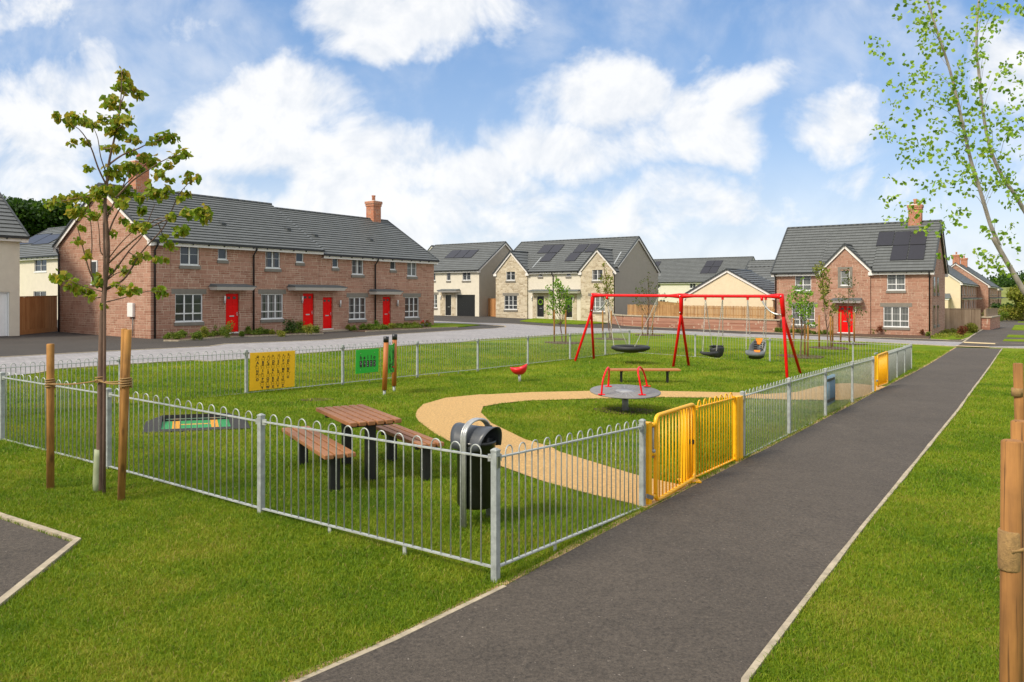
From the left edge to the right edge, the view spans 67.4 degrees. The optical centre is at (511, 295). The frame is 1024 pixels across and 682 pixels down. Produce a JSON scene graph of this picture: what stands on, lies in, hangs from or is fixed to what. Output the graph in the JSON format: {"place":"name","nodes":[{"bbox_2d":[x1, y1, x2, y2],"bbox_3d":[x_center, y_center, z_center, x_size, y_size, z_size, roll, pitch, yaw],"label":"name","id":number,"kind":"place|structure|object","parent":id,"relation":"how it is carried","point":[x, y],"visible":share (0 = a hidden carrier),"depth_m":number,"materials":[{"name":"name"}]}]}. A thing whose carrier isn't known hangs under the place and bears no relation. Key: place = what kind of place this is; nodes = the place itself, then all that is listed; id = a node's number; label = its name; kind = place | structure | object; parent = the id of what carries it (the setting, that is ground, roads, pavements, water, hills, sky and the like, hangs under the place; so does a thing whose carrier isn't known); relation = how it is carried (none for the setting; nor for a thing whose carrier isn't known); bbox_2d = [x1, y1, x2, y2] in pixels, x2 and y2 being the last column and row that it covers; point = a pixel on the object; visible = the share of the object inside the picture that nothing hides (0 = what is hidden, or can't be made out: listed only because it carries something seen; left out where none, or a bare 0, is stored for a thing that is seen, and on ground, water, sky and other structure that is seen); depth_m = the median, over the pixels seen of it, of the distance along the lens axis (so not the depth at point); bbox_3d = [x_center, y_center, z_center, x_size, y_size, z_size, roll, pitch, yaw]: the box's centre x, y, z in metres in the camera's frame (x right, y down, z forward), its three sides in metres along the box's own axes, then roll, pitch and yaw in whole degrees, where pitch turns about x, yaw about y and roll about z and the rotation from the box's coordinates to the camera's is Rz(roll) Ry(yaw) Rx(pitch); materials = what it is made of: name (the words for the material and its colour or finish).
{"place":"outdoors","nodes":[
{"label":"outdoors","id":0,"kind":"place"},
{"bbox_2d":[0,519,69,596],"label":"pavement","id":1,"kind":"structure","parent":0,"point":[25,552],"depth_m":6.49,"materials":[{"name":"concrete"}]},
{"bbox_2d":[0,320,503,356],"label":"road","id":2,"kind":"structure","parent":0,"point":[36,343],"depth_m":35.55,"materials":[{"name":"asphalt"}]},
{"bbox_2d":[0,333,1023,681],"bbox_3d":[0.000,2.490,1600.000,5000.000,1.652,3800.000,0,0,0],"label":"ground","id":3,"kind":"structure","parent":0,"point":[730,343],"depth_m":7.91,"materials":[{"name":"plant"}]},
{"bbox_2d":[0,192,29,335],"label":"garage house","id":4,"kind":"structure","parent":3,"relation":"on","point":[14,234],"depth_m":38.23,"materials":[{"name":"paint"}]},
{"bbox_2d":[0,293,6,335],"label":"garage door","id":5,"kind":"structure","parent":4,"relation":"in","point":[3,296],"depth_m":38.03,"materials":[{"name":"white plastic"}]},
{"bbox_2d":[2,194,53,235],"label":"tree","id":6,"kind":"object","parent":3,"relation":"on","point":[14,203],"visible":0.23,"depth_m":87.03,"materials":[{"name":"green plant"}]},
{"bbox_2d":[20,295,57,334],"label":"timber fence","id":7,"kind":"object","parent":3,"relation":"on","point":[38,314],"visible":0.93,"depth_m":40.96,"materials":[{"name":"wood"}]},
{"bbox_2d":[0,512,80,605],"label":"pavement kerb","id":8,"kind":"structure","parent":3,"relation":"on","point":[18,586],"depth_m":6.48,"materials":[{"name":"concrete"}]},
{"bbox_2d":[20,226,65,319],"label":"cream house","id":9,"kind":"structure","parent":3,"relation":"on","point":[38,260],"depth_m":60.40,"materials":[{"name":"paint"}]},
{"bbox_2d":[15,198,79,236],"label":"tree","id":10,"kind":"object","parent":3,"relation":"on","point":[55,216],"visible":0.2,"depth_m":87.38,"materials":[{"name":"green plant"}]},
{"bbox_2d":[46,344,54,489],"bbox_3d":[-5.018,1.338,8.350,0.078,1.632,0.078,0,0,0],"label":"tree stake","id":11,"kind":"object","parent":3,"relation":"on","point":[50,420],"visible":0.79,"depth_m":8.32,"materials":[{"name":"wood"}]},
{"bbox_2d":[102,213,105,493],"bbox_3d":[-4.353,0.622,8.200,0.037,3.002,0.034,0,0,-22],"label":"trunk","id":12,"kind":"object","parent":3,"relation":"on","point":[104,385],"visible":0.95,"depth_m":8.19,"materials":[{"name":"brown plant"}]},
{"bbox_2d":[117,330,131,500],"bbox_3d":[-4.035,1.268,8.000,0.145,1.830,0.072,0,0,0],"label":"tree stake","id":13,"kind":"object","parent":3,"relation":"on","point":[124,418],"visible":0.79,"depth_m":7.97,"materials":[{"name":"wood"}]},
{"bbox_2d":[45,376,132,388],"bbox_3d":[-4.490,0.928,8.241,1.175,0.164,0.260,0,0,20],"label":"rope","id":14,"kind":"object","parent":13,"relation":"attached to","point":[100,381],"visible":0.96,"depth_m":8.24,"materials":[{"name":"fabric"}]},
{"bbox_2d":[42,66,213,492],"bbox_3d":[-4.200,-0.179,8.351,2.270,4.693,1.327,0,0,0],"label":"tree","id":15,"kind":"object","parent":3,"relation":"on","point":[203,215],"visible":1,"depth_m":8.28,"materials":[{"name":"green plant"}]},
{"bbox_2d":[142,413,249,433],"bbox_3d":[-5.095,2.028,12.426,1.533,0.142,1.398,0,0,-23],"label":"trampoline","id":16,"kind":"object","parent":3,"relation":"on","point":[205,422],"visible":0.78,"depth_m":12.34,"materials":[{"name":"rubber"}]},
{"bbox_2d":[0,372,490,567],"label":"metal fence","id":17,"kind":"object","parent":3,"relation":"on","point":[261,421],"visible":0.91,"depth_m":7.79,"materials":[{"name":"metal"}]},
{"bbox_2d":[52,153,439,338],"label":"terraced house","id":18,"kind":"structure","parent":3,"relation":"on","point":[241,264],"depth_m":42.55,"materials":[{"name":"red brick"}]},
{"bbox_2d":[171,289,205,325],"bbox_3d":[-16.357,0.576,38.884,0.175,1.854,1.926,0,0,35],"label":"window","id":19,"kind":"structure","parent":18,"relation":"in","point":[188,302],"depth_m":38.88,"materials":[{"name":"white plastic"}]},
{"bbox_2d":[179,247,200,268],"bbox_3d":[-16.339,-1.990,38.907,0.175,1.266,1.177,0,0,35],"label":"window","id":20,"kind":"structure","parent":18,"relation":"in","point":[189,256],"depth_m":38.90,"materials":[{"name":"white plastic"}]},
{"bbox_2d":[226,294,238,332],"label":"door","id":21,"kind":"structure","parent":18,"relation":"in","point":[231,299],"depth_m":41.03,"materials":[{"name":"red wood"}]},
{"bbox_2d":[258,289,285,322],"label":"window","id":22,"kind":"structure","parent":18,"relation":"in","point":[271,299],"depth_m":43.09,"materials":[{"name":"white plastic"}]},
{"bbox_2d":[264,252,281,271],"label":"window","id":23,"kind":"structure","parent":18,"relation":"in","point":[272,259],"depth_m":43.10,"materials":[{"name":"white plastic"}]},
{"bbox_2d":[303,293,312,326],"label":"door","id":24,"kind":"structure","parent":18,"relation":"in","point":[307,297],"depth_m":45.18,"materials":[{"name":"red wood"}]},
{"bbox_2d":[322,297,333,329],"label":"door","id":25,"kind":"structure","parent":18,"relation":"in","point":[327,301],"depth_m":46.41,"materials":[{"name":"red wood"}]},
{"bbox_2d":[347,293,367,322],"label":"window","id":26,"kind":"structure","parent":18,"relation":"in","point":[356,300],"depth_m":48.38,"materials":[{"name":"white plastic"}]},
{"bbox_2d":[351,260,364,277],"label":"window","id":27,"kind":"structure","parent":18,"relation":"in","point":[357,265],"depth_m":48.39,"materials":[{"name":"white plastic"}]},
{"bbox_2d":[383,297,389,325],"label":"door","id":28,"kind":"structure","parent":18,"relation":"in","point":[386,300],"depth_m":50.55,"materials":[{"name":"red wood"}]},
{"bbox_2d":[403,293,420,319],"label":"window","id":29,"kind":"structure","parent":18,"relation":"in","point":[411,299],"depth_m":52.49,"materials":[{"name":"white plastic"}]},
{"bbox_2d":[166,322,432,338],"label":"ground cover","id":30,"kind":"object","parent":3,"relation":"on","point":[377,327],"visible":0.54,"depth_m":43.24,"materials":[{"name":"green plant"}]},
{"bbox_2d":[0,329,629,415],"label":"metal fence","id":31,"kind":"object","parent":3,"relation":"on","point":[245,353],"visible":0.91,"depth_m":18.89,"materials":[{"name":"metal"}]},
{"bbox_2d":[249,351,294,390],"bbox_3d":[-5.388,1.678,17.312,0.026,0.849,1.235,0,0,35],"label":"sign board","id":32,"kind":"object","parent":31,"relation":"attached to","point":[271,370],"visible":1,"depth_m":17.27,"materials":[{"name":"yellow"}]},
{"bbox_2d":[355,349,378,373],"bbox_3d":[-3.709,1.675,19.709,0.030,0.608,0.809,0,0,35],"label":"sign board","id":33,"kind":"object","parent":31,"relation":"attached to","point":[367,360],"visible":1,"depth_m":19.70,"materials":[{"name":"green"}]},
{"bbox_2d":[282,426,355,491],"bbox_3d":[-2.371,2.005,9.275,0.350,0.550,2.008,0,0,-30],"label":"bench","id":34,"kind":"object","parent":3,"relation":"on","point":[324,455],"visible":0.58,"depth_m":8.87,"materials":[{"name":"brown wood"}]},
{"bbox_2d":[316,404,401,480],"bbox_3d":[-1.924,1.867,9.518,0.630,0.834,1.405,0,0,-30],"label":"picnic table","id":35,"kind":"object","parent":3,"relation":"on","point":[370,419],"visible":0.91,"depth_m":9.15,"materials":[{"name":"brown wood"}]},
{"bbox_2d":[382,334,396,394],"bbox_3d":[-2.783,1.610,17.501,0.152,1.434,0.923,0,0,5],"label":"play panel","id":36,"kind":"object","parent":3,"relation":"on","point":[390,359],"visible":0.99,"depth_m":17.28,"materials":[{"name":"brown wood"}]},
{"bbox_2d":[292,585,506,681],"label":"path edging","id":37,"kind":"object","parent":3,"relation":"on","point":[388,641],"visible":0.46,"depth_m":5.08,"materials":[{"name":"concrete"}]},
{"bbox_2d":[376,424,443,480],"bbox_3d":[-1.325,2.022,9.714,0.307,0.564,1.536,0,0,-30],"label":"bench","id":38,"kind":"object","parent":3,"relation":"on","point":[391,430],"visible":0.63,"depth_m":9.49,"materials":[{"name":"brown wood"}]},
{"bbox_2d":[428,241,512,315],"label":"detached house","id":39,"kind":"structure","parent":3,"relation":"on","point":[464,281],"depth_m":81.10,"materials":[{"name":"paint"}]},
{"bbox_2d":[457,295,474,315],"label":"garage door","id":40,"kind":"structure","parent":39,"relation":"in","point":[465,303],"depth_m":80.10,"materials":[{"name":"metal"}]},
{"bbox_2d":[450,418,501,527],"bbox_3d":[-0.353,1.776,7.600,0.470,1.132,0.455,0,0,29],"label":"litter bin","id":41,"kind":"object","parent":3,"relation":"on","point":[486,438],"visible":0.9,"depth_m":7.43,"materials":[{"name":"metal"}]},
{"bbox_2d":[545,341,579,343],"bbox_3d":[2.479,2.321,37.400,1.763,0.136,1.930,0,0,0],"label":"soil patch","id":42,"kind":"object","parent":3,"relation":"on","point":[561,342],"visible":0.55,"depth_m":37.26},
{"bbox_2d":[544,275,573,339],"bbox_3d":[2.304,0.665,37.563,1.562,3.378,1.359,0,0,0],"label":"young tree","id":43,"kind":"object","parent":42,"relation":"on","point":[559,292],"visible":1,"depth_m":37.52,"materials":[{"name":"green plant"}]},
{"bbox_2d":[521,318,606,324],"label":"verge","id":44,"kind":"structure","parent":3,"relation":"on","point":[540,320],"depth_m":68.60,"materials":[{"name":"plant"}]},
{"bbox_2d":[490,419,645,581],"bbox_3d":[0.640,1.846,7.200,0.064,1.276,2.748,0,0,35],"label":"metal fence","id":45,"kind":"object","parent":3,"relation":"on","point":[497,456],"visible":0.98,"depth_m":6.76,"materials":[{"name":"metal"}]},
{"bbox_2d":[646,392,742,504],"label":"gate","id":46,"kind":"structure","parent":45,"relation":"attached to","point":[688,445],"depth_m":9.37,"materials":[{"name":"metal"}]},
{"bbox_2d":[492,236,660,322],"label":"semi detached house","id":47,"kind":"structure","parent":3,"relation":"on","point":[525,273],"depth_m":73.83,"materials":[{"name":"beige stone"}]},
{"bbox_2d":[503,293,518,311],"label":"window","id":48,"kind":"structure","parent":47,"relation":"in","point":[510,298],"depth_m":75.98,"materials":[{"name":"white plastic"}]},
{"bbox_2d":[588,293,604,313],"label":"window","id":49,"kind":"structure","parent":47,"relation":"in","point":[598,301],"depth_m":70.34,"materials":[{"name":"white plastic"}]},
{"bbox_2d":[594,337,625,339],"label":"soil patch","id":50,"kind":"object","parent":3,"relation":"on","point":[608,338],"visible":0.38,"depth_m":41.57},
{"bbox_2d":[594,261,613,331],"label":"young tree","id":51,"kind":"object","parent":50,"relation":"on","point":[607,288],"visible":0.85,"depth_m":41.98,"materials":[{"name":"green plant"}]},
{"bbox_2d":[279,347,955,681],"bbox_3d":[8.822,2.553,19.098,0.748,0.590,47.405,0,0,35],"label":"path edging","id":52,"kind":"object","parent":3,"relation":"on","point":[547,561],"visible":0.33,"depth_m":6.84,"materials":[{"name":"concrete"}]},
{"bbox_2d":[594,407,655,413],"bbox_3d":[2.255,2.288,15.300,1.248,0.026,0.975,0,0,0],"label":"soil patch","id":53,"kind":"object","parent":3,"relation":"on","point":[632,412],"visible":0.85,"depth_m":15.30,"materials":[{"name":"soil"}]},
{"bbox_2d":[590,366,660,410],"bbox_3d":[2.255,1.900,15.301,1.400,0.994,1.398,0,0,0],"label":"roundabout","id":54,"kind":"object","parent":53,"relation":"on","point":[624,392],"visible":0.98,"depth_m":15.21,"materials":[{"name":"metal"}]},
{"bbox_2d":[610,368,680,382],"bbox_3d":[3.591,2.220,20.800,1.880,0.480,0.380,0,0,0],"label":"bench","id":55,"kind":"object","parent":3,"relation":"on","point":[667,370],"visible":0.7,"depth_m":20.63,"materials":[{"name":"brown wood"}]},
{"bbox_2d":[635,334,663,335],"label":"soil patch","id":56,"kind":"object","parent":3,"relation":"on","point":[649,335],"visible":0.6,"depth_m":46.15,"materials":[{"name":"soil"}]},
{"bbox_2d":[632,272,666,334],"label":"young tree","id":57,"kind":"object","parent":56,"relation":"on","point":[648,302],"visible":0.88,"depth_m":46.93,"materials":[{"name":"green plant"}]},
{"bbox_2d":[574,293,801,377],"bbox_3d":[5.521,1.217,25.503,7.678,2.635,2.216,0,0,34],"label":"swing frame","id":58,"kind":"object","parent":3,"relation":"on","point":[681,296],"visible":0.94,"depth_m":25.57,"materials":[{"name":"red paint"}]},
{"bbox_2d":[607,297,658,352],"bbox_3d":[4.189,0.981,26.877,1.652,2.027,1.434,0,0,0],"label":"basket swing","id":59,"kind":"object","parent":58,"relation":"hanging from","point":[628,348],"visible":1,"depth_m":26.50,"materials":[{"name":"black rubber"}]},
{"bbox_2d":[700,297,723,357],"bbox_3d":[6.466,1.031,24.846,0.908,1.954,0.742,0,0,0],"label":"toddler swing","id":60,"kind":"object","parent":58,"relation":"hanging from","point":[717,351],"visible":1,"depth_m":24.84,"materials":[{"name":"black rubber"}]},
{"bbox_2d":[745,297,766,358],"bbox_3d":[7.568,1.014,23.906,0.798,1.921,0.671,0,0,0],"label":"swing seat","id":61,"kind":"object","parent":58,"relation":"hanging from","point":[757,348],"visible":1,"depth_m":23.92,"materials":[{"name":"grey plastic"}]},
{"bbox_2d":[612,314,782,331],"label":"garden wall","id":62,"kind":"structure","parent":3,"relation":"on","point":[737,324],"depth_m":61.11,"materials":[{"name":"red"}]},
{"bbox_2d":[628,304,774,318],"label":"timber fence","id":63,"kind":"object","parent":62,"relation":"on","point":[730,311],"visible":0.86,"depth_m":61.34,"materials":[{"name":"wood"}]},
{"bbox_2d":[654,256,754,304],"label":"cream house","id":64,"kind":"structure","parent":3,"relation":"on","point":[679,275],"depth_m":109.82,"materials":[{"name":"tile"}]},
{"bbox_2d":[683,268,774,318],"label":"garage","id":65,"kind":"structure","parent":3,"relation":"on","point":[728,281],"depth_m":61.99,"materials":[{"name":"paint"}]},
{"bbox_2d":[746,266,774,283],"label":"garage","id":66,"kind":"structure","parent":3,"relation":"on","point":[763,271],"depth_m":78.84,"materials":[{"name":"tile"}]},
{"bbox_2d":[630,329,905,364],"bbox_3d":[9.469,2.112,29.548,10.396,1.440,0.064,0,0,29],"label":"metal fence","id":67,"kind":"object","parent":3,"relation":"on","point":[770,339],"visible":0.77,"depth_m":29.76,"materials":[{"name":"metal"}]},
{"bbox_2d":[777,354,824,358],"bbox_3d":[12.087,2.565,32.000,1.874,0.128,2.038,0,0,0],"label":"soil patch","id":68,"kind":"object","parent":3,"relation":"on","point":[805,357],"visible":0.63,"depth_m":31.81,"materials":[{"name":"soil"}]},
{"bbox_2d":[779,277,817,355],"bbox_3d":[11.944,0.908,32.204,1.857,3.382,1.301,0,0,0],"label":"young tree","id":69,"kind":"object","parent":68,"relation":"on","point":[805,302],"visible":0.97,"depth_m":32.17,"materials":[{"name":"green plant"}]},
{"bbox_2d":[740,356,874,456],"bbox_3d":[6.160,2.012,15.094,0.064,1.297,10.024,0,0,35],"label":"metal fence","id":70,"kind":"object","parent":3,"relation":"on","point":[788,383],"visible":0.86,"depth_m":13.62,"materials":[{"name":"metal"}]},
{"bbox_2d":[809,346,847,349],"bbox_3d":[15.388,2.561,37.200,1.773,0.122,1.930,0,0,0],"label":"soil patch","id":71,"kind":"object","parent":3,"relation":"on","point":[828,347],"visible":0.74,"depth_m":37.18,"materials":[{"name":"soil"}]},
{"bbox_2d":[812,261,839,346],"bbox_3d":[15.278,0.437,37.326,1.361,4.309,1.129,0,0,0],"label":"young tree","id":72,"kind":"object","parent":71,"relation":"on","point":[820,275],"visible":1,"depth_m":37.39,"materials":[{"name":"green plant"}]},
{"bbox_2d":[834,342,866,344],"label":"soil patch","id":73,"kind":"object","parent":3,"relation":"on","point":[847,343],"visible":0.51,"depth_m":40.41,"materials":[{"name":"soil"}]},
{"bbox_2d":[835,268,866,342],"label":"young tree","id":74,"kind":"object","parent":73,"relation":"on","point":[849,291],"visible":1,"depth_m":40.95,"materials":[{"name":"green plant"}]},
{"bbox_2d":[778,332,929,338],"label":"road","id":75,"kind":"structure","parent":3,"relation":"on","point":[893,336],"depth_m":51.83,"materials":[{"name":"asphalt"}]},
{"bbox_2d":[770,199,948,335],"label":"detached house","id":76,"kind":"structure","parent":3,"relation":"on","point":[898,271],"depth_m":55.53,"materials":[{"name":"red brick"}]},
{"bbox_2d":[795,276,810,292],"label":"window","id":77,"kind":"structure","parent":76,"relation":"in","point":[806,282],"depth_m":57.24,"materials":[{"name":"white plastic"}]},
{"bbox_2d":[789,302,817,327],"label":"window","id":78,"kind":"structure","parent":76,"relation":"in","point":[812,318],"depth_m":57.31,"materials":[{"name":"white plastic"}]},
{"bbox_2d":[838,267,851,287],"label":"window","id":79,"kind":"structure","parent":76,"relation":"in","point":[841,274],"depth_m":55.54,"materials":[{"name":"white plastic"}]},
{"bbox_2d":[837,306,852,333],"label":"door","id":80,"kind":"structure","parent":76,"relation":"in","point":[844,322],"depth_m":55.50,"materials":[{"name":"red wood"}]},
{"bbox_2d":[886,274,905,292],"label":"window","id":81,"kind":"structure","parent":76,"relation":"in","point":[895,283],"depth_m":53.67,"materials":[{"name":"white plastic"}]},
{"bbox_2d":[880,303,911,329],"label":"window","id":82,"kind":"structure","parent":76,"relation":"in","point":[895,315],"depth_m":53.70,"materials":[{"name":"white plastic"}]},
{"bbox_2d":[741,348,1002,681],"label":"path edging","id":83,"kind":"object","parent":3,"relation":"on","point":[786,624],"visible":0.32,"depth_m":6.38,"materials":[{"name":"concrete"}]},
{"bbox_2d":[874,351,887,390],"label":"gate","id":84,"kind":"structure","parent":3,"relation":"on","point":[881,370],"depth_m":19.90,"materials":[{"name":"metal"}]},
{"bbox_2d":[888,343,911,380],"bbox_3d":[12.175,2.188,24.104,0.064,1.294,6.938,0,0,33],"label":"metal fence","id":85,"kind":"object","parent":3,"relation":"on","point":[899,361],"visible":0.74,"depth_m":23.99,"materials":[{"name":"metal"}]},
{"bbox_2d":[864,0,1023,294],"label":"birch tree","id":86,"kind":"object","parent":3,"relation":"on","point":[1005,181],"visible":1,"depth_m":3.59,"materials":[{"name":"green plant"}]},
{"bbox_2d":[931,330,975,339],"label":"verge","id":87,"kind":"structure","parent":3,"relation":"on","point":[951,337],"depth_m":49.37,"materials":[{"name":"plant"}]},
{"bbox_2d":[931,328,970,337],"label":"ground cover","id":88,"kind":"object","parent":87,"relation":"on","point":[950,332],"visible":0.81,"depth_m":51.96,"materials":[{"name":"green plant"}]},
{"bbox_2d":[945,308,980,329],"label":"timber fence","id":89,"kind":"object","parent":3,"relation":"on","point":[955,318],"visible":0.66,"depth_m":63.02,"materials":[{"name":"wood"}]},
{"bbox_2d":[945,265,981,307],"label":"row house","id":90,"kind":"structure","parent":3,"relation":"on","point":[960,290],"depth_m":101.57,"materials":[{"name":"paint"}]},
{"bbox_2d":[951,252,1002,315],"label":"row house","id":91,"kind":"structure","parent":3,"relation":"on","point":[987,291],"depth_m":123.29,"materials":[{"name":"red brick"}]},
{"bbox_2d":[981,315,1000,329],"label":"brick pier","id":92,"kind":"structure","parent":3,"relation":"on","point":[989,322],"depth_m":63.66,"materials":[{"name":"red brick"}]},
{"bbox_2d":[998,282,1023,320],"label":"tree","id":93,"kind":"object","parent":3,"relation":"on","point":[1015,295],"visible":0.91,"depth_m":92.10,"materials":[{"name":"green plant"}]},
{"bbox_2d":[999,439,1023,681],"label":"tree stake","id":94,"kind":"object","parent":3,"relation":"on","point":[1011,584],"visible":1,"depth_m":3.07,"materials":[{"name":"wood"}]},
{"bbox_2d":[997,527,1023,572],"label":"hessian tie","id":95,"kind":"object","parent":94,"relation":"attached to","point":[1009,549],"visible":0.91,"depth_m":3.07,"materials":[{"name":"fabric"}]},
{"bbox_2d":[1010,419,1023,681],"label":"tree stake","id":96,"kind":"object","parent":3,"relation":"on","point":[1017,429],"visible":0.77,"depth_m":3.52,"materials":[{"name":"wood"}]},
{"bbox_2d":[1013,363,1023,419],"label":"tree stake","id":97,"kind":"object","parent":3,"relation":"on","point":[1018,377],"visible":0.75,"depth_m":5.58,"materials":[{"name":"wood"}]},
{"bbox_2d":[0,321,1023,375],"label":"road","id":98,"kind":"structure","parent":0,"point":[515,330],"depth_m":34.30,"materials":[{"name":"asphalt"}]},
{"bbox_2d":[3,323,505,356],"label":"road kerb","id":99,"kind":"structure","parent":98,"relation":"on","point":[257,342],"depth_m":34.34,"materials":[{"name":"concrete"}]},
{"bbox_2d":[36,332,1023,372],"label":"road kerb","id":100,"kind":"structure","parent":98,"relation":"on","point":[529,336],"depth_m":38.76,"materials":[{"name":"concrete"}]},
{"bbox_2d":[0,0,1023,279],"label":"sky","id":101,"kind":"structure","parent":0,"point":[688,128],"materials":[{"name":"blue"}]},
{"bbox_2d":[301,347,1000,681],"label":"path","id":102,"kind":"structure","parent":0,"point":[715,577],"depth_m":6.30,"materials":[{"name":"asphalt"}]},
{"bbox_2d":[416,383,885,507],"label":"path","id":103,"kind":"structure","parent":0,"point":[443,416],"depth_m":12.22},
{"bbox_2d":[434,315,978,341],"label":"road","id":104,"kind":"structure","parent":0,"point":[483,319],"depth_m":63.67,"materials":[{"name":"asphalt"}]},
{"bbox_2d":[957,320,1023,345],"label":"path","id":105,"kind":"structure","parent":0,"point":[997,336],"depth_m":51.97,"materials":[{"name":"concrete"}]},
{"bbox_2d":[1001,287,1014,306],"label":"hills","id":106,"kind":"structure","parent":0,"point":[1004,300],"depth_m":223.64,"materials":[{"name":"plant"}]},
{"bbox_2d":[982,270,1023,286],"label":"woodland","id":107,"kind":"object","parent":106,"relation":"on","point":[1003,280],"visible":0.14,"depth_m":301.38,"materials":[{"name":"green plant"}]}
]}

